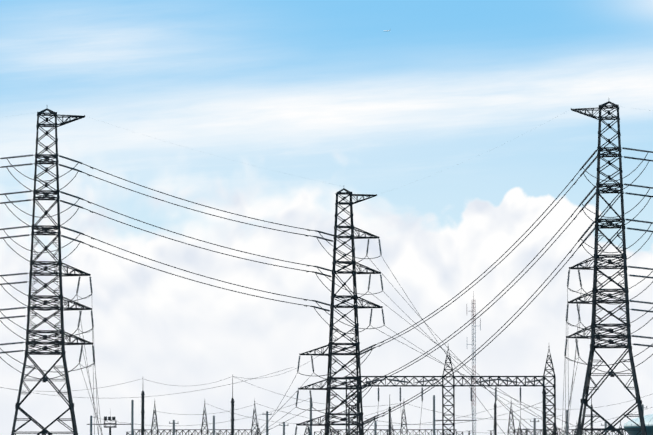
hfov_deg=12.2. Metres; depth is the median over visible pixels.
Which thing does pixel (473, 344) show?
communications mast
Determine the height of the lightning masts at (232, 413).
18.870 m
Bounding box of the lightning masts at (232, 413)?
[87,375,593,434]
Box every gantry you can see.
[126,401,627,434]
[346,346,555,434]
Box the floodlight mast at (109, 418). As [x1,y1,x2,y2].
[104,416,116,434]
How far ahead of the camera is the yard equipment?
453.36 m
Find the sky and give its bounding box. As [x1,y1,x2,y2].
[0,0,652,434]
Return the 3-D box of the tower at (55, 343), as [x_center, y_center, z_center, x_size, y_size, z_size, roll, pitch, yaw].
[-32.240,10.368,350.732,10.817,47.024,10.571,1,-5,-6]
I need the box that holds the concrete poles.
[90,395,646,434]
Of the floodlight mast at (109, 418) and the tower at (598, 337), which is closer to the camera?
the tower at (598, 337)
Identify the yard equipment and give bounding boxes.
[215,429,597,434]
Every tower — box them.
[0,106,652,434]
[11,108,92,434]
[566,101,646,434]
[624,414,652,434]
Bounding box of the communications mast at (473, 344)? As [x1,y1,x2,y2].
[467,291,480,434]
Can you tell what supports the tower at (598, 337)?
on the ground
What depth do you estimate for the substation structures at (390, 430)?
468.35 m
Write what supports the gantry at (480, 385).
on the ground
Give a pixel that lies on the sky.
(316, 91)

